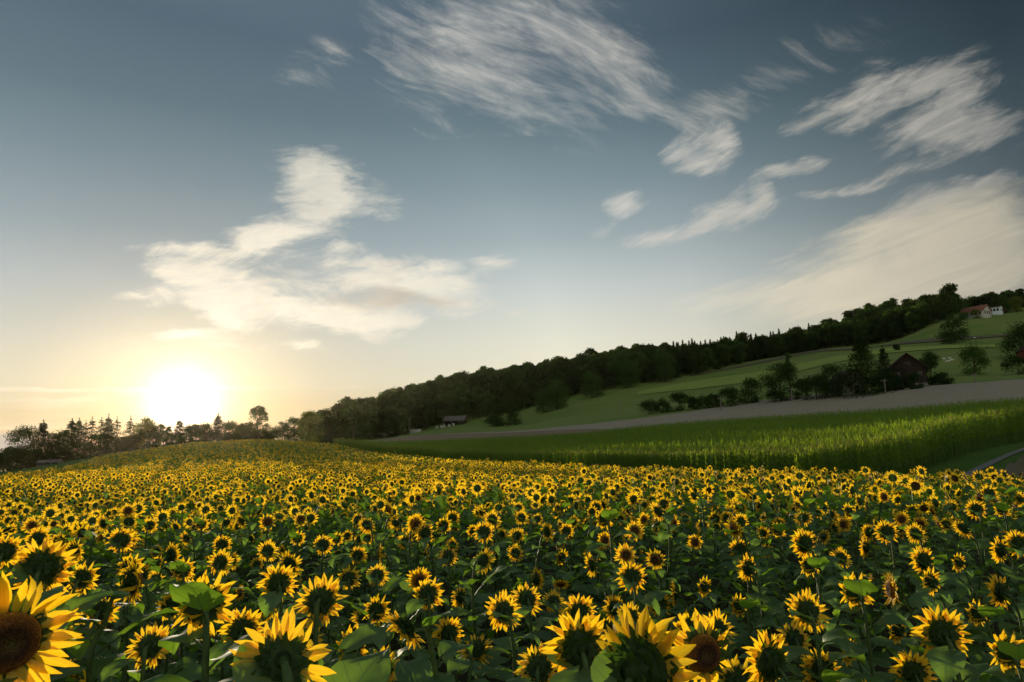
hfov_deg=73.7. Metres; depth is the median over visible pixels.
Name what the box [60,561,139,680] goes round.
sunflower
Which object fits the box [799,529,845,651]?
sunflower
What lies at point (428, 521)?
sunflower
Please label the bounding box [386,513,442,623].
sunflower
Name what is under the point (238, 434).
shrub
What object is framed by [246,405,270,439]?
birch
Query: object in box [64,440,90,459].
shrub
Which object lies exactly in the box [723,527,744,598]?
sunflower
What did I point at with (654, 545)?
sunflower
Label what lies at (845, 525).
sunflower
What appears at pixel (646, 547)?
sunflower
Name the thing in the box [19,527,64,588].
sunflower
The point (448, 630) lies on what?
sunflower
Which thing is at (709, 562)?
sunflower
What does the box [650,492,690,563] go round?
sunflower
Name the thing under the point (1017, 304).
leafy tree
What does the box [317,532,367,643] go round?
sunflower
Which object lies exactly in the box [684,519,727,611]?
sunflower
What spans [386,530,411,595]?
sunflower
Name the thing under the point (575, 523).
sunflower
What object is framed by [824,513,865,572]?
sunflower
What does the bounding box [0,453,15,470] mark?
shrub
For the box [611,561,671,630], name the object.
sunflower
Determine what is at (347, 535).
sunflower
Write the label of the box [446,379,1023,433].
harvested field
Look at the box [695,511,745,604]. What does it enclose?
sunflower
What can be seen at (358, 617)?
sunflower
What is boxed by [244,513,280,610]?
sunflower
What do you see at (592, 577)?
sunflower
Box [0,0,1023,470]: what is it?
sky
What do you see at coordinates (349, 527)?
sunflower
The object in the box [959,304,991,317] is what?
white house
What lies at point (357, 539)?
sunflower
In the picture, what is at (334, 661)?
sunflower
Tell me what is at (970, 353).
leafy tree
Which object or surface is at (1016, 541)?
sunflower
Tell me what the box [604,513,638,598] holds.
sunflower
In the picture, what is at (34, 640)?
sunflower
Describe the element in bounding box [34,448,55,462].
shrub
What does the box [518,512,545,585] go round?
sunflower
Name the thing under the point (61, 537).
sunflower
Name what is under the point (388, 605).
sunflower
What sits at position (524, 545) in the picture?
sunflower
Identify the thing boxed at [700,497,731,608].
sunflower
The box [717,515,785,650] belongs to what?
sunflower
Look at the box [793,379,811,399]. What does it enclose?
shrub
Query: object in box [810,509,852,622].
sunflower
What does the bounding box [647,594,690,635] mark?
sunflower
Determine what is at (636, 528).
sunflower
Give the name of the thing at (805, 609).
sunflower
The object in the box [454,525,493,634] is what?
sunflower
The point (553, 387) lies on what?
leafy tree
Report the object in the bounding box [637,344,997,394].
mown meadow
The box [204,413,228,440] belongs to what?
spruce
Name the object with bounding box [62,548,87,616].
sunflower
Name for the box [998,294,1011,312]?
leafy tree
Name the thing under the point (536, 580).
sunflower
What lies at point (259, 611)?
sunflower
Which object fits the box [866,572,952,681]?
sunflower
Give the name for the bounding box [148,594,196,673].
sunflower
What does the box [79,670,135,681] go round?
sunflower
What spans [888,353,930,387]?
barn
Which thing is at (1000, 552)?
sunflower
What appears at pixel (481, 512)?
sunflower
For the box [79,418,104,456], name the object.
larch
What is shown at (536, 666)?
sunflower
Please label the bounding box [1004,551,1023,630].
sunflower
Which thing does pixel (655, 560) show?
sunflower
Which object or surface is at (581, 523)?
sunflower
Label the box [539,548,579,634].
sunflower
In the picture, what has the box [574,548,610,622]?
sunflower
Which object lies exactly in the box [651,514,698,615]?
sunflower
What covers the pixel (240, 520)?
sunflower
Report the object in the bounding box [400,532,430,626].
sunflower
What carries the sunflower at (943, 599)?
on the ground
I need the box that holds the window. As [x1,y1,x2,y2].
[904,362,910,366]
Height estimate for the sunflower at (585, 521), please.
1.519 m
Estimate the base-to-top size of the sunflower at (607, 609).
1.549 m
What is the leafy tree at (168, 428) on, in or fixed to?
on the ground
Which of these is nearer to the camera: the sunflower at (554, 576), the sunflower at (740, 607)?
the sunflower at (740, 607)
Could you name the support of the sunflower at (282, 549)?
on the ground
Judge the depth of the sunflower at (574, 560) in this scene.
9.93 m
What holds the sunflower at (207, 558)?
on the ground
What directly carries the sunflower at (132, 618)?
on the ground
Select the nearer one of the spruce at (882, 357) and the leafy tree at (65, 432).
the spruce at (882, 357)
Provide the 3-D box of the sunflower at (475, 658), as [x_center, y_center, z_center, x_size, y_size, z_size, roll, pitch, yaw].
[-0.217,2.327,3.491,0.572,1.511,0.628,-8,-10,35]
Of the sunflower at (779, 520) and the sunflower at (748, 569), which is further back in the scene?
the sunflower at (779, 520)
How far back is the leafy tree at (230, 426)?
237.86 m
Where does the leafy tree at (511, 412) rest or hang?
on the ground
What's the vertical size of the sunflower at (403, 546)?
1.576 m
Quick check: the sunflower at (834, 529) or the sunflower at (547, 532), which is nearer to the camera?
the sunflower at (547, 532)
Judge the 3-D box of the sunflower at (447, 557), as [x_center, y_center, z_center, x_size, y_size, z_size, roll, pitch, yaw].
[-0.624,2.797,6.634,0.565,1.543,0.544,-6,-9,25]
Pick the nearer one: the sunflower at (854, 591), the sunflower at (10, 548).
the sunflower at (854, 591)
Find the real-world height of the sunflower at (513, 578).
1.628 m
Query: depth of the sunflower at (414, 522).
7.62 m
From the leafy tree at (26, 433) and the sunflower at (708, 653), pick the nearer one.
the sunflower at (708, 653)
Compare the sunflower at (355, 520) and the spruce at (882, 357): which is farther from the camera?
the spruce at (882, 357)
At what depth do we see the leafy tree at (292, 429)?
267.51 m
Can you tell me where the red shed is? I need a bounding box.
[1014,346,1023,358]
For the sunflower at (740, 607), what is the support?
on the ground
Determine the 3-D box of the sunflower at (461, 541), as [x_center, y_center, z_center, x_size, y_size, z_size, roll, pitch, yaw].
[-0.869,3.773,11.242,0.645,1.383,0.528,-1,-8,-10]
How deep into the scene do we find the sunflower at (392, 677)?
3.40 m
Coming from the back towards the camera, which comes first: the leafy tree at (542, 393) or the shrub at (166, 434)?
the leafy tree at (542, 393)
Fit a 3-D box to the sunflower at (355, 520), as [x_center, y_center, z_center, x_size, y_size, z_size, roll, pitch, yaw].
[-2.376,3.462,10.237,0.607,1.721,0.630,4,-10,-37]
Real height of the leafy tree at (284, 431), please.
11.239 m
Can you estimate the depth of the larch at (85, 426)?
232.88 m
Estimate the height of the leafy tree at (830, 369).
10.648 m
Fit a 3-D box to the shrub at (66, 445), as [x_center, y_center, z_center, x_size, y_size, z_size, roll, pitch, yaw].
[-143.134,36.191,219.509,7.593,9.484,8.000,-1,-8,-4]
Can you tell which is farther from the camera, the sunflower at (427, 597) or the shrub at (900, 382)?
the shrub at (900, 382)
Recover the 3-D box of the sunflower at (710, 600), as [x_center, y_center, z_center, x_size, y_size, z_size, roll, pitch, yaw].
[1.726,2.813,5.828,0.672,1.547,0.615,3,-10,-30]
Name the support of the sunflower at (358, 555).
on the ground
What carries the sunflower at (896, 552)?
on the ground
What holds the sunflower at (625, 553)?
on the ground
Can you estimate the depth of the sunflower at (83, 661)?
3.80 m
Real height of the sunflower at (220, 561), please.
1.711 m
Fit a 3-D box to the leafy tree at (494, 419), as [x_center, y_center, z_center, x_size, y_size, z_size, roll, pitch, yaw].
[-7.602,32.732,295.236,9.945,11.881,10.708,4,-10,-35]
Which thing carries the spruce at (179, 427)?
on the ground
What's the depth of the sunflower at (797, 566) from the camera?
8.96 m
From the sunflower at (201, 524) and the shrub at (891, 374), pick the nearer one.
the sunflower at (201, 524)
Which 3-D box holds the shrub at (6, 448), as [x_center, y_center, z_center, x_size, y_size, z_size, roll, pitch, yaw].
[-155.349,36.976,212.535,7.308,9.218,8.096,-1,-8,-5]
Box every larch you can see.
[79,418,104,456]
[80,420,90,453]
[89,417,113,453]
[106,419,124,454]
[118,415,144,451]
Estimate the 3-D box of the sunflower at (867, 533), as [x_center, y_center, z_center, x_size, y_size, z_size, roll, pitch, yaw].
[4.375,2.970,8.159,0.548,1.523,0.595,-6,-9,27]
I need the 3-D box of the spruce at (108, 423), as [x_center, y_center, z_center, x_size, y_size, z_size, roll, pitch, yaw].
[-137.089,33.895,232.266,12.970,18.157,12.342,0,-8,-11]
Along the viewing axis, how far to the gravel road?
44.32 m
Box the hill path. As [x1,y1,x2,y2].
[690,334,1006,375]
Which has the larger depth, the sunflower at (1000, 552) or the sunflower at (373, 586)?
the sunflower at (373, 586)
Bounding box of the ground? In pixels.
[0,307,1023,681]
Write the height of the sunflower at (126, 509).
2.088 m
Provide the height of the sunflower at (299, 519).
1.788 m
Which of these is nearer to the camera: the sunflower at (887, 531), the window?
the sunflower at (887, 531)
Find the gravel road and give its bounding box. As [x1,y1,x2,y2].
[963,448,1023,475]
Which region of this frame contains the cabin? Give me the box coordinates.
[442,415,468,425]
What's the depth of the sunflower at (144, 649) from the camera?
3.32 m
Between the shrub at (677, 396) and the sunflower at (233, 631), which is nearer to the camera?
the sunflower at (233, 631)
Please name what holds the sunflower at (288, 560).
on the ground
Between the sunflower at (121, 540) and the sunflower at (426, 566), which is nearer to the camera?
the sunflower at (121, 540)
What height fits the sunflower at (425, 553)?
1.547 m
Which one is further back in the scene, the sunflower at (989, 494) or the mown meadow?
the mown meadow
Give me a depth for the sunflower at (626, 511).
10.54 m
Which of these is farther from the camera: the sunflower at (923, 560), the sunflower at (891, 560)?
the sunflower at (891, 560)
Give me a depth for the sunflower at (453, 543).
8.74 m
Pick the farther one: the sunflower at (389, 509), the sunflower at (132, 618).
the sunflower at (389, 509)
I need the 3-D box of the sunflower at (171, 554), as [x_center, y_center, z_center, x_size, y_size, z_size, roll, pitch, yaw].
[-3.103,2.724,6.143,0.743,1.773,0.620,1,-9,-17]
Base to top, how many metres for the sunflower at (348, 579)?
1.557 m
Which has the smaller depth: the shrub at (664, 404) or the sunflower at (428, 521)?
the sunflower at (428, 521)
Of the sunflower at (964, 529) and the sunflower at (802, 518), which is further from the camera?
the sunflower at (802, 518)
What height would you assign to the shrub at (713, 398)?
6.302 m
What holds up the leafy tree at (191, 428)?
on the ground
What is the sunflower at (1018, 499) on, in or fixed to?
on the ground
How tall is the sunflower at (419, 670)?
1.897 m
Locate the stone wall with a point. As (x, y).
(414, 430)
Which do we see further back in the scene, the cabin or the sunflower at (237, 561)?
the cabin
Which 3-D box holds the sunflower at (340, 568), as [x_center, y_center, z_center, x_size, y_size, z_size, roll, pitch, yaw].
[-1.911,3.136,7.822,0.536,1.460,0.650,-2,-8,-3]
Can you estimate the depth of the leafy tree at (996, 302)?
495.23 m
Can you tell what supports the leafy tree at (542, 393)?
on the ground
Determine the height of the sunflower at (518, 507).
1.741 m
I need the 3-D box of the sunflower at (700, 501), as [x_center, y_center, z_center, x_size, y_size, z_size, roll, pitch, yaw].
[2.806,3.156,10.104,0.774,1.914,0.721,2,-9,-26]
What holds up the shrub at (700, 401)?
on the ground
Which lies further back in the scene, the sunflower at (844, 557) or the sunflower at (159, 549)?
the sunflower at (159, 549)
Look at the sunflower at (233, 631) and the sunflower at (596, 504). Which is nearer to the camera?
the sunflower at (233, 631)
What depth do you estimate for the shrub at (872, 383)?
165.97 m
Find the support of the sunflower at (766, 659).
on the ground
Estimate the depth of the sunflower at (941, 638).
2.98 m
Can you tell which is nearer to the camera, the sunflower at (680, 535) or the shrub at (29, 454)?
the sunflower at (680, 535)
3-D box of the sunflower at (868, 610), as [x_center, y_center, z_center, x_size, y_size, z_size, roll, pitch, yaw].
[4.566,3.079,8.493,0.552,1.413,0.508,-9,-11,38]
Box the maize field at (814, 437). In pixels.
[332,396,1023,474]
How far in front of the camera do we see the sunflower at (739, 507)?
9.10 m
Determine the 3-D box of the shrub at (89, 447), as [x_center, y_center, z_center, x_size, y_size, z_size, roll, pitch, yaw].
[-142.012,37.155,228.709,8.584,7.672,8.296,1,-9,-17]
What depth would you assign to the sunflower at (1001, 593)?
4.27 m
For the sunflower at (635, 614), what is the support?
on the ground
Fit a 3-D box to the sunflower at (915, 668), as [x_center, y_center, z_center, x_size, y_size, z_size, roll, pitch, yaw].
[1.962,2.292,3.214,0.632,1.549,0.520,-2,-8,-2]
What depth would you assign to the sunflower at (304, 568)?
9.57 m
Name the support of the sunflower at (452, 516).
on the ground
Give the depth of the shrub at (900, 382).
163.21 m
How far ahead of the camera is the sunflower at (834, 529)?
9.79 m
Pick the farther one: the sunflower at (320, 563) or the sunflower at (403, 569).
the sunflower at (320, 563)
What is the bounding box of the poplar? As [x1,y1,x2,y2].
[785,352,794,393]
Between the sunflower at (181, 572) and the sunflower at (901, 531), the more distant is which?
the sunflower at (901, 531)
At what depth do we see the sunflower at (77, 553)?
6.14 m
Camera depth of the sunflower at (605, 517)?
6.53 m
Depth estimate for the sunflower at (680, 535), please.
8.32 m
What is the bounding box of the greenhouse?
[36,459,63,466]
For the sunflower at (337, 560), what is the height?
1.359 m
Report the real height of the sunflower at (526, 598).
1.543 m
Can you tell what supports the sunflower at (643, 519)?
on the ground
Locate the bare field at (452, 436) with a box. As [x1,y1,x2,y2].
[373,418,637,442]
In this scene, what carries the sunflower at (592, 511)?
on the ground
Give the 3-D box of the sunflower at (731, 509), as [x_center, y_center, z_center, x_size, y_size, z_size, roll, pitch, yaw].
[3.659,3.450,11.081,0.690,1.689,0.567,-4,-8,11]
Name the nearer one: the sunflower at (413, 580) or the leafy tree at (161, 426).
the sunflower at (413, 580)
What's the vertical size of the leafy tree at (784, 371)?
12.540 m
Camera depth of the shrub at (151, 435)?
230.41 m
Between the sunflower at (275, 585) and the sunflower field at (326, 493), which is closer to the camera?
the sunflower at (275, 585)
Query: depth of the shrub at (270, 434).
234.44 m
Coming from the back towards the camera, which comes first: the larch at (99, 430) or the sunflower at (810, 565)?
the larch at (99, 430)
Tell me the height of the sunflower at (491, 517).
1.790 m
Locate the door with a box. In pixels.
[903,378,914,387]
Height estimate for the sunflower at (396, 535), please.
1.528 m
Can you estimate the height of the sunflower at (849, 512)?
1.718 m
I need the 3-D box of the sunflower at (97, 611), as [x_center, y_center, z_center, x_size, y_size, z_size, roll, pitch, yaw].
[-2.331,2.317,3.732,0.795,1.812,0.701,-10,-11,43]
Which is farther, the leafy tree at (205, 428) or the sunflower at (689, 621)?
the leafy tree at (205, 428)
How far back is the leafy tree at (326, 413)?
271.41 m
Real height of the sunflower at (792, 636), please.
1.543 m
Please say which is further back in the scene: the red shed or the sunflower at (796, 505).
the red shed
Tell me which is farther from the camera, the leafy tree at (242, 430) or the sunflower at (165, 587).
the leafy tree at (242, 430)
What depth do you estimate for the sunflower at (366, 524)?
8.74 m
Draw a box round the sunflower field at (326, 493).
[0,438,1023,625]
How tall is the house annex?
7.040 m
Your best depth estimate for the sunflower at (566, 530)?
8.86 m
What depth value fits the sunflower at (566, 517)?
11.77 m
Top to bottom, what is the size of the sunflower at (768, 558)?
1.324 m
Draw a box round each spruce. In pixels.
[13,419,64,469]
[63,417,91,460]
[65,418,84,458]
[90,414,116,456]
[165,418,188,444]
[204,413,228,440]
[831,332,895,398]
[873,346,899,391]
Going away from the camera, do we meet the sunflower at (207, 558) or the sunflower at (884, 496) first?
the sunflower at (207, 558)
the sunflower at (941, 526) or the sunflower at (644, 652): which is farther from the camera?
the sunflower at (941, 526)
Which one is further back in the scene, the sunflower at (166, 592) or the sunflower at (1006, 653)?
the sunflower at (166, 592)
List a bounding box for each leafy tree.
[0,446,26,471]
[2,424,45,468]
[36,432,68,461]
[51,429,73,458]
[131,416,160,447]
[145,424,165,446]
[162,426,171,444]
[180,423,199,442]
[192,422,214,441]
[219,420,238,440]
[232,422,259,439]
[273,421,291,439]
[283,416,304,440]
[291,410,325,442]
[317,408,341,443]
[480,403,503,426]
[495,396,523,425]
[534,387,554,413]
[544,379,570,409]
[579,369,606,397]
[617,360,642,388]
[637,398,658,413]
[651,348,677,382]
[738,377,765,403]
[755,361,799,402]
[812,363,853,398]
[920,350,947,384]
[935,313,972,344]
[956,341,992,375]
[989,297,1008,305]
[995,318,1023,357]
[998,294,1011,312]
[1006,296,1023,311]
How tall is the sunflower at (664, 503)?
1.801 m
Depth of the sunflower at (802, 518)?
8.80 m
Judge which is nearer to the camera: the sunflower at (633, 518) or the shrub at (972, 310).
the sunflower at (633, 518)
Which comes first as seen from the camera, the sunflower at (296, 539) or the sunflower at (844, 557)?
the sunflower at (844, 557)
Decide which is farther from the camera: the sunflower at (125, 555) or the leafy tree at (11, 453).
the leafy tree at (11, 453)
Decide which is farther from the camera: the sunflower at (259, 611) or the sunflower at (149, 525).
the sunflower at (149, 525)
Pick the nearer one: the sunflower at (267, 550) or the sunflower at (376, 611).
the sunflower at (376, 611)
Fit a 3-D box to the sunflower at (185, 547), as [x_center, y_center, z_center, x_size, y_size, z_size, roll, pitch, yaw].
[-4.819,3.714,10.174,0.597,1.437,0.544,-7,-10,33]
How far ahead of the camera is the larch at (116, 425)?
231.99 m
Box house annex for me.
[990,305,1002,314]
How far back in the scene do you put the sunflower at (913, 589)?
9.39 m
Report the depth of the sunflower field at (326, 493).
19.06 m
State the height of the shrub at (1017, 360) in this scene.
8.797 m
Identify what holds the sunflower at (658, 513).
on the ground
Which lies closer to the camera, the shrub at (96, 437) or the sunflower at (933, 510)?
the sunflower at (933, 510)
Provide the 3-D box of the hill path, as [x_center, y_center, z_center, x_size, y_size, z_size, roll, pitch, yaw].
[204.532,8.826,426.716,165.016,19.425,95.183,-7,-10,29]
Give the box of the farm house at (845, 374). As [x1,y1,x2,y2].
[830,369,868,395]
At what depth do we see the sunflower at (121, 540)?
6.83 m
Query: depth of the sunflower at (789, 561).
10.40 m
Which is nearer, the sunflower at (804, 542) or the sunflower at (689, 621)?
the sunflower at (689, 621)
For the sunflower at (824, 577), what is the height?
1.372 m
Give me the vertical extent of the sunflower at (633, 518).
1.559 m
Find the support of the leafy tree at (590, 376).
on the ground
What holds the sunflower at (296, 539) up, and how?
on the ground
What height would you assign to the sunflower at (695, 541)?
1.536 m
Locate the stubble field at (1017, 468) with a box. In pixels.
[997,455,1023,478]
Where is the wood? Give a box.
[296,283,1023,441]
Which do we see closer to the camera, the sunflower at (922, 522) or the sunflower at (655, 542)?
the sunflower at (922, 522)
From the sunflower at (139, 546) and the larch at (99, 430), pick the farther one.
the larch at (99, 430)
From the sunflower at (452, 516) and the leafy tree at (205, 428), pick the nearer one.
the sunflower at (452, 516)
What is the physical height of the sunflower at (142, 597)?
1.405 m
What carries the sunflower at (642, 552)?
on the ground
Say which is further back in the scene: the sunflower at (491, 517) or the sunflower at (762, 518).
the sunflower at (762, 518)
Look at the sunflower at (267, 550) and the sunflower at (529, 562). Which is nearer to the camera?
the sunflower at (267, 550)
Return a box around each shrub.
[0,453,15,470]
[1,447,23,471]
[20,447,44,468]
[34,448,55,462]
[50,439,81,461]
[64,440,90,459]
[76,441,99,456]
[85,433,111,457]
[97,435,121,454]
[108,436,131,453]
[121,435,143,451]
[133,428,151,450]
[143,428,165,447]
[156,430,177,446]
[174,431,195,443]
[190,428,206,442]
[230,426,248,439]
[262,428,284,439]
[653,397,671,412]
[667,390,690,411]
[685,396,697,409]
[694,395,712,408]
[704,393,723,407]
[715,385,747,406]
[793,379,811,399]
[798,372,835,399]
[867,374,888,392]
[879,370,898,390]
[893,344,900,349]
[893,376,904,389]
[903,373,924,388]
[927,371,955,384]
[956,312,968,319]
[970,309,982,318]
[997,354,1023,374]
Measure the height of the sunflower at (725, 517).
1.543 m
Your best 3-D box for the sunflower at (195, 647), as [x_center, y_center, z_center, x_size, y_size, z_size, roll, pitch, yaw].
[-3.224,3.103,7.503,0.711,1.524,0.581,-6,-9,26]
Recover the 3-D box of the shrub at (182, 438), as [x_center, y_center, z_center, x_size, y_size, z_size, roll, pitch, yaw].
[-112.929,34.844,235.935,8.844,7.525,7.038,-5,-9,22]
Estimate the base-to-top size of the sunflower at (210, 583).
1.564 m
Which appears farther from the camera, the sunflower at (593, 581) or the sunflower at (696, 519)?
the sunflower at (696, 519)
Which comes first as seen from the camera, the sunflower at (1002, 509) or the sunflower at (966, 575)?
the sunflower at (966, 575)
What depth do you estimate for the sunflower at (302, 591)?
6.80 m
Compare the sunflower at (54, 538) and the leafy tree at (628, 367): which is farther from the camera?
the leafy tree at (628, 367)
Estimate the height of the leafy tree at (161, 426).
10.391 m
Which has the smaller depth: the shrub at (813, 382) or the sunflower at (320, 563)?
the sunflower at (320, 563)
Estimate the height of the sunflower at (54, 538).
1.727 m
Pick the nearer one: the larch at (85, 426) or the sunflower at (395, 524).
the sunflower at (395, 524)
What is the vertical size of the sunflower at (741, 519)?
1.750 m
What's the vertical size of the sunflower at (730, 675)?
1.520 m
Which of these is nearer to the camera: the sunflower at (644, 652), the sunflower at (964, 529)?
the sunflower at (644, 652)
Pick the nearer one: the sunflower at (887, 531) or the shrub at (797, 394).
the sunflower at (887, 531)
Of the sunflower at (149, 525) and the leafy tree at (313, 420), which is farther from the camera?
the leafy tree at (313, 420)
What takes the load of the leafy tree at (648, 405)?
on the ground
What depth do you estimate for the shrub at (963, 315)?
431.30 m
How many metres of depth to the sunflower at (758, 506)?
10.28 m
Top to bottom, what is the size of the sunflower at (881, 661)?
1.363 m
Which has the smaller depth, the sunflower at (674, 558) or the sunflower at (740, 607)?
the sunflower at (740, 607)
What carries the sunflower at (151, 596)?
on the ground
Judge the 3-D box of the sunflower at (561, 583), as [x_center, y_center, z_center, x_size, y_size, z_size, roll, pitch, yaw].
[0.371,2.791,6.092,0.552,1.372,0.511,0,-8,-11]
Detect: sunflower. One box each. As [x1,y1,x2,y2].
[0,534,25,578]
[0,571,83,681]
[5,517,44,593]
[6,536,129,681]
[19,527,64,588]
[47,593,107,681]
[48,597,131,677]
[49,534,80,615]
[51,557,179,681]
[55,531,87,650]
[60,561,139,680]
[61,538,111,659]
[62,530,118,626]
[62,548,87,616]
[66,658,118,681]
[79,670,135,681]
[82,526,159,677]
[84,514,121,635]
[84,528,155,642]
[84,554,177,681]
[96,544,147,630]
[100,621,219,681]
[103,502,150,599]
[111,595,147,681]
[117,564,178,680]
[118,544,163,596]
[121,517,168,667]
[124,538,164,611]
[124,542,201,681]
[128,570,179,679]
[134,556,166,633]
[138,571,169,671]
[142,570,247,681]
[145,557,222,681]
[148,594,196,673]
[160,558,193,662]
[165,571,195,651]
[166,531,213,632]
[176,616,232,678]
[179,567,248,678]
[180,517,216,652]
[180,542,201,615]
[189,553,247,652]
[194,548,253,681]
[197,556,212,579]
[199,518,244,579]
[201,632,231,681]
[203,535,253,633]
[207,552,248,659]
[209,606,265,674]
[214,563,320,676]
[215,585,244,668]
[222,603,275,658]
[224,608,279,677]
[229,607,390,681]
[230,535,262,614]
[231,513,265,612]
[235,557,265,603]
[240,539,294,627]
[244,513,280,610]
[248,566,271,626]
[249,544,298,610]
[254,550,321,642]
[278,531,329,633]
[279,512,313,621]
[279,532,314,603]
[279,573,391,681]
[283,570,331,643]
[288,534,351,643]
[298,623,338,667]
[305,537,342,633]
[313,536,334,578]
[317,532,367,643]
[317,544,352,586]
[318,565,372,648]
[319,599,351,676]
[324,530,365,614]
[325,546,382,656]
[328,550,364,643]
[333,513,372,631]
[336,563,405,653]
[336,625,368,660]
[338,594,405,657]
[339,533,371,602]
[342,532,387,647]
[345,525,370,601]
[350,518,395,647]
[350,608,407,659]
[359,515,399,601]
[361,534,385,590]
[364,543,413,659]
[374,502,405,582]
[374,645,400,681]
[379,526,409,632]
[382,532,429,660]
[383,608,472,681]
[384,567,438,681]
[385,517,417,648]
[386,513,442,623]
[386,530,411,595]
[386,530,419,608]
[388,513,448,659]
[392,577,464,681]
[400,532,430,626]
[403,522,459,657]
[408,549,442,644]
[412,540,431,617]
[414,518,442,577]
[420,545,481,672]
[421,538,451,616]
[427,510,470,607]
[429,517,476,613]
[432,616,467,681]
[433,547,517,680]
[434,537,476,619]
[437,587,501,681]
[439,525,472,617]
[441,528,470,593]
[447,633,492,681]
[452,521,512,678]
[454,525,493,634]
[455,509,514,637]
[457,589,546,681]
[460,662,498,678]
[464,538,492,596]
[467,507,495,606]
[469,547,497,627]
[471,528,522,645]
[476,540,520,657]
[482,519,508,589]
[484,544,544,646]
[485,582,557,672]
[490,519,521,601]
[497,527,548,646]
[498,528,535,596]
[499,510,549,632]
[502,522,559,660]
[506,641,557,681]
[507,567,557,667]
[509,501,535,574]
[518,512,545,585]
[518,532,548,628]
[522,512,556,585]
[529,571,576,652]
[529,589,569,672]
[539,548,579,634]
[541,502,584,570]
[541,609,607,681]
[543,522,587,623]
[544,542,574,600]
[547,519,593,601]
[550,514,586,593]
[551,506,580,592]
[552,535,590,599]
[560,594,608,641]
[569,519,586,584]
[571,508,658,630]
[572,506,614,606]
[574,521,605,603]
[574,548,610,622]
[574,552,632,632]
[576,517,612,584]
[576,520,617,620]
[577,531,619,626]
[578,549,610,610]
[580,500,616,602]
[580,506,619,630]
[589,542,646,671]
[590,603,702,681]
[597,594,622,642]
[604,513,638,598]
[606,520,663,612]
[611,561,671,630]
[612,516,653,590]
[617,601,662,628]
[619,507,657,587]
[620,534,650,609]
[621,499,652,591]
[626,520,654,592]
[628,512,666,592]
[637,504,698,628]
[638,518,669,570]
[638,548,680,646]
[639,501,701,644]
[639,549,652,594]
[641,518,679,618]
[644,496,681,581]
[646,527,686,644]
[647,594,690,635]
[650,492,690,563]
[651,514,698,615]
[657,526,694,629]
[666,609,733,681]
[667,582,702,615]
[669,534,725,626]
[672,609,720,678]
[675,489,726,611]
[681,491,719,571]
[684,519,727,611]
[689,530,725,610]
[691,609,750,681]
[694,523,736,647]
[694,576,753,676]
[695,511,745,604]
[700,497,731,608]
[709,511,741,592]
[714,502,770,607]
[715,500,751,597]
[716,513,781,649]
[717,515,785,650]
[717,655,758,681]
[720,538,778,667]
[720,553,809,681]
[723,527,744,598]
[723,530,778,629]
[726,592,796,666]
[739,510,789,628]
[741,630,855,681]
[751,500,792,618]
[752,543,790,633]
[753,526,790,641]
[754,523,824,678]
[771,517,800,587]
[771,530,793,604]
[774,544,806,601]
[776,528,861,671]
[776,621,817,681]
[777,510,815,580]
[781,497,831,592]
[784,511,825,646]
[784,553,875,678]
[785,547,824,639]
[785,587,866,681]
[795,531,835,592]
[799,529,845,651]
[799,535,837,646]
[800,647,841,681]
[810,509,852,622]
[815,547,898,663]
[820,521,855,612]
[820,572,914,681]
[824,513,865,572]
[825,515,883,654]
[828,503,883,599]
[836,572,890,667]
[837,514,867,571]
[837,639,894,677]
[850,535,919,672]
[854,531,901,636]
[855,523,901,651]
[859,490,907,607]
[862,536,904,608]
[864,519,929,626]
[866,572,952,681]
[867,520,922,659]
[874,522,968,675]
[883,511,920,630]
[883,624,942,681]
[884,525,931,614]
[889,650,937,681]
[893,566,995,681]
[895,529,921,609]
[902,516,951,593]
[904,545,984,664]
[910,605,1008,681]
[919,504,973,624]
[926,516,978,612]
[930,517,988,662]
[933,515,985,616]
[948,520,1017,666]
[950,499,1021,636]
[951,552,1015,665]
[958,599,1023,681]
[965,536,1023,671]
[972,483,1021,622]
[972,530,1020,631]
[977,502,1023,604]
[979,573,1023,676]
[979,630,1023,681]
[986,529,1023,681]
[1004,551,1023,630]
[1007,490,1023,582]
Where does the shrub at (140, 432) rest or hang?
on the ground
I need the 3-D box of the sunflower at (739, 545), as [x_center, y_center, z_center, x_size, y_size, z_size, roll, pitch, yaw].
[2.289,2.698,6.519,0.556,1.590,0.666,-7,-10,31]
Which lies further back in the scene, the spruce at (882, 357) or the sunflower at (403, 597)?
the spruce at (882, 357)
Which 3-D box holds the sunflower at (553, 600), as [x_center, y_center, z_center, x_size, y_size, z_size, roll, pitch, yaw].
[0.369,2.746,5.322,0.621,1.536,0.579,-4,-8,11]
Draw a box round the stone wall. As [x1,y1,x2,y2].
[410,429,420,433]
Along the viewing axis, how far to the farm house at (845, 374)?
169.74 m
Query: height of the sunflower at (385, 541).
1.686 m
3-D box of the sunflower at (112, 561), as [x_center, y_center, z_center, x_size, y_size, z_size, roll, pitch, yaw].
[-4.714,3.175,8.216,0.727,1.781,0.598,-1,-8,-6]
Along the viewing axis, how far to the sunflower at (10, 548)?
5.69 m
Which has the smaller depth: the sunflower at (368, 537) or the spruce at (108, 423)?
the sunflower at (368, 537)
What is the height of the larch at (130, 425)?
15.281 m
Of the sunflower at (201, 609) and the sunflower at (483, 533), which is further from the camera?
the sunflower at (483, 533)
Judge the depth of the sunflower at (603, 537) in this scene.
7.74 m
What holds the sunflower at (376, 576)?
on the ground
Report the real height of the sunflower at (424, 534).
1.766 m

